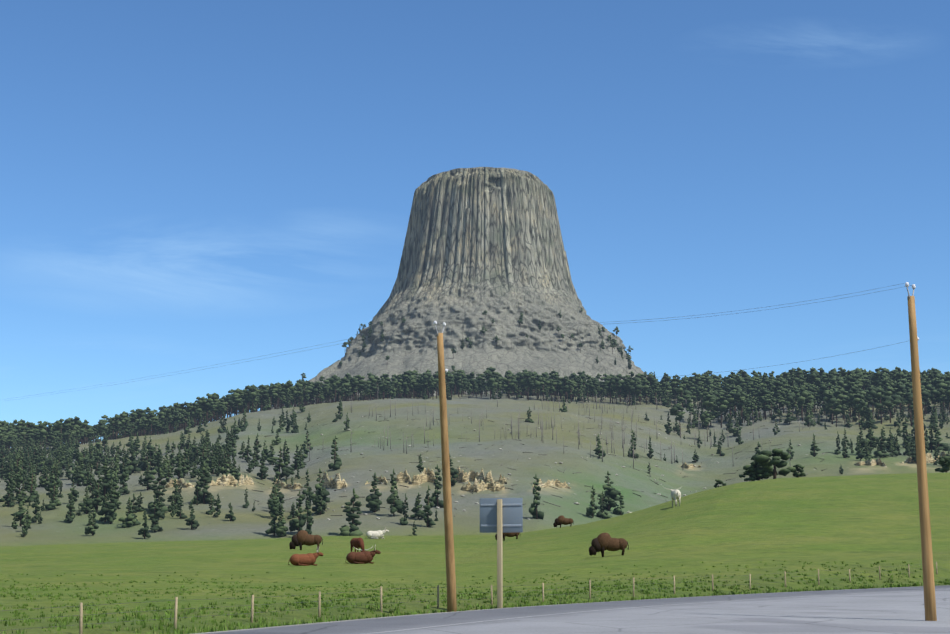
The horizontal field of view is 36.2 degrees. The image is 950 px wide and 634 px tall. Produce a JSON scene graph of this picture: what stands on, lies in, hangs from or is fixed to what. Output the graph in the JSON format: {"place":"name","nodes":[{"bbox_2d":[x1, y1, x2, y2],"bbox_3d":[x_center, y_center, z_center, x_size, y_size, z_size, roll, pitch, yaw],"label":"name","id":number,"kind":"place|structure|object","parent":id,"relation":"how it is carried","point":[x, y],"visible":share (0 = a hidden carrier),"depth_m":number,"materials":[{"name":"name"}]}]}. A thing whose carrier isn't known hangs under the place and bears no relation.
{"place":"outdoors","nodes":[
{"label":"outdoors","id":0,"kind":"place"},
{"bbox_2d":[0,393,949,633],"bbox_3d":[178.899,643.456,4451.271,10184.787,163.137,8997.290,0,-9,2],"label":"grassy hillside","id":1,"kind":"structure","parent":0,"point":[863,516],"depth_m":194.09,"materials":[{"name":"green plant"}]},
{"bbox_2d":[289,530,322,549],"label":"bison","id":2,"kind":"object","parent":1,"relation":"on","point":[301,538],"visible":0.96,"depth_m":146.65},
{"bbox_2d":[288,546,323,565],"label":"longhorn cow","id":3,"kind":"object","parent":1,"relation":"on","point":[307,559],"visible":0.98,"depth_m":109.79},
{"bbox_2d":[350,537,372,551],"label":"longhorn cow","id":4,"kind":"object","parent":1,"relation":"on","point":[357,543],"visible":0.85,"depth_m":132.24},
{"bbox_2d":[345,544,380,563],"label":"longhorn cow","id":5,"kind":"object","parent":1,"relation":"on","point":[364,557],"visible":0.98,"depth_m":114.60},
{"bbox_2d":[365,527,388,538],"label":"longhorn cow","id":6,"kind":"object","parent":1,"relation":"on","point":[378,534],"visible":1,"depth_m":208.09},
{"bbox_2d":[434,321,456,611],"bbox_3d":[-0.901,4.912,44.572,0.291,9.466,1.800,-3,-10,16],"label":"utility pole","id":7,"kind":"object","parent":1,"relation":"on","point":[450,560],"visible":0.94,"depth_m":44.53,"materials":[{"name":"brown wood"}]},
{"bbox_2d":[273,167,663,408],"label":"rock butte","id":8,"kind":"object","parent":1,"relation":"on","point":[479,241],"visible":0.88,"depth_m":1486.68,"materials":[{"name":"grey stone"}]},
{"bbox_2d":[0,366,949,538],"bbox_3d":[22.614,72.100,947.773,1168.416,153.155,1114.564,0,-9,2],"label":"pine trees","id":9,"kind":"object","parent":1,"relation":"on","point":[798,388],"visible":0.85,"depth_m":904.88,"materials":[{"name":"green plant"}]},
{"bbox_2d":[0,560,949,633],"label":"pasture grass tufts","id":10,"kind":"object","parent":1,"relation":"on","point":[326,606],"visible":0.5,"depth_m":54.67,"materials":[{"name":"green plant"}]},
{"bbox_2d":[0,562,949,633],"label":"fence posts","id":11,"kind":"object","parent":1,"relation":"on","point":[81,624],"visible":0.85,"depth_m":45.32,"materials":[{"name":"brown wood"}]},
{"bbox_2d":[295,308,667,397],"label":"pine trees","id":12,"kind":"object","parent":1,"relation":"on","point":[613,342],"visible":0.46,"depth_m":1458.93,"materials":[{"name":"green plant"}]},
{"bbox_2d":[480,498,522,607],"bbox_3d":[0.829,7.930,47.176,1.452,4.069,0.182,-3,-10,16],"label":"road sign back","id":13,"kind":"object","parent":1,"relation":"on","point":[499,516],"visible":0.9,"depth_m":47.39,"materials":[{"name":"grey metal"}]},
{"bbox_2d":[495,532,520,540],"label":"cow","id":14,"kind":"object","parent":1,"relation":"on","point":[513,534],"visible":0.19,"depth_m":174.87},
{"bbox_2d":[257,389,803,469],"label":"dead trees","id":15,"kind":"object","parent":1,"relation":"on","point":[623,436],"visible":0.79,"depth_m":743.90,"materials":[{"name":"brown wood"}]},
{"bbox_2d":[254,413,827,516],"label":"fallen logs","id":16,"kind":"object","parent":1,"relation":"on","point":[515,469],"visible":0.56,"depth_m":600.65,"materials":[{"name":"grey wood"}]},
{"bbox_2d":[302,416,801,519],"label":"rocks","id":17,"kind":"object","parent":1,"relation":"on","point":[576,503],"visible":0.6,"depth_m":585.38,"materials":[{"name":"grey stone"}]},
{"bbox_2d":[165,451,945,492],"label":"rock outcrops","id":18,"kind":"object","parent":1,"relation":"on","point":[487,482],"visible":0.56,"depth_m":514.00,"materials":[{"name":"beige stone"}]},
{"bbox_2d":[553,515,573,527],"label":"bison","id":19,"kind":"object","parent":1,"relation":"on","point":[561,520],"visible":0.92,"depth_m":211.18},
{"bbox_2d":[589,533,628,556],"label":"bison","id":20,"kind":"object","parent":1,"relation":"on","point":[601,542],"visible":1,"depth_m":107.85},
{"bbox_2d":[663,486,680,506],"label":"longhorn cow","id":21,"kind":"object","parent":1,"relation":"on","point":[675,494],"visible":0.92,"depth_m":182.33},
{"bbox_2d":[714,448,949,487],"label":"knoll trees","id":22,"kind":"object","parent":1,"relation":"on","point":[754,471],"visible":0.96,"depth_m":265.20,"materials":[{"name":"green plant"}]},
{"bbox_2d":[905,282,936,620],"bbox_3d":[11.659,3.760,38.002,0.430,9.452,0.417,0,-9,2],"label":"utility pole","id":23,"kind":"object","parent":1,"relation":"on","point":[928,574],"visible":1,"depth_m":37.82,"materials":[{"name":"brown wood"}]},
{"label":"utility pole","id":24,"kind":"object","parent":1,"relation":"on","visible":0},
{"bbox_2d":[0,283,910,437],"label":"power line wires","id":25,"kind":"object","parent":24,"relation":"attached to","point":[518,325],"visible":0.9,"depth_m":43.49,"materials":[{"name":"black metal"}]},
{"bbox_2d":[0,0,949,447],"label":"sky","id":26,"kind":"structure","parent":0,"point":[185,185],"materials":[{"name":"blue"}]},
{"bbox_2d":[193,585,949,633],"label":"road asphalt","id":27,"kind":"structure","parent":0,"point":[900,610],"depth_m":38.54,"materials":[{"name":"grey asphalt"}]},
{"bbox_2d":[367,589,937,633],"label":"road edge line marking","id":28,"kind":"object","parent":27,"relation":"on","point":[575,612],"visible":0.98,"depth_m":40.63,"materials":[{"name":"paint"}]}
]}

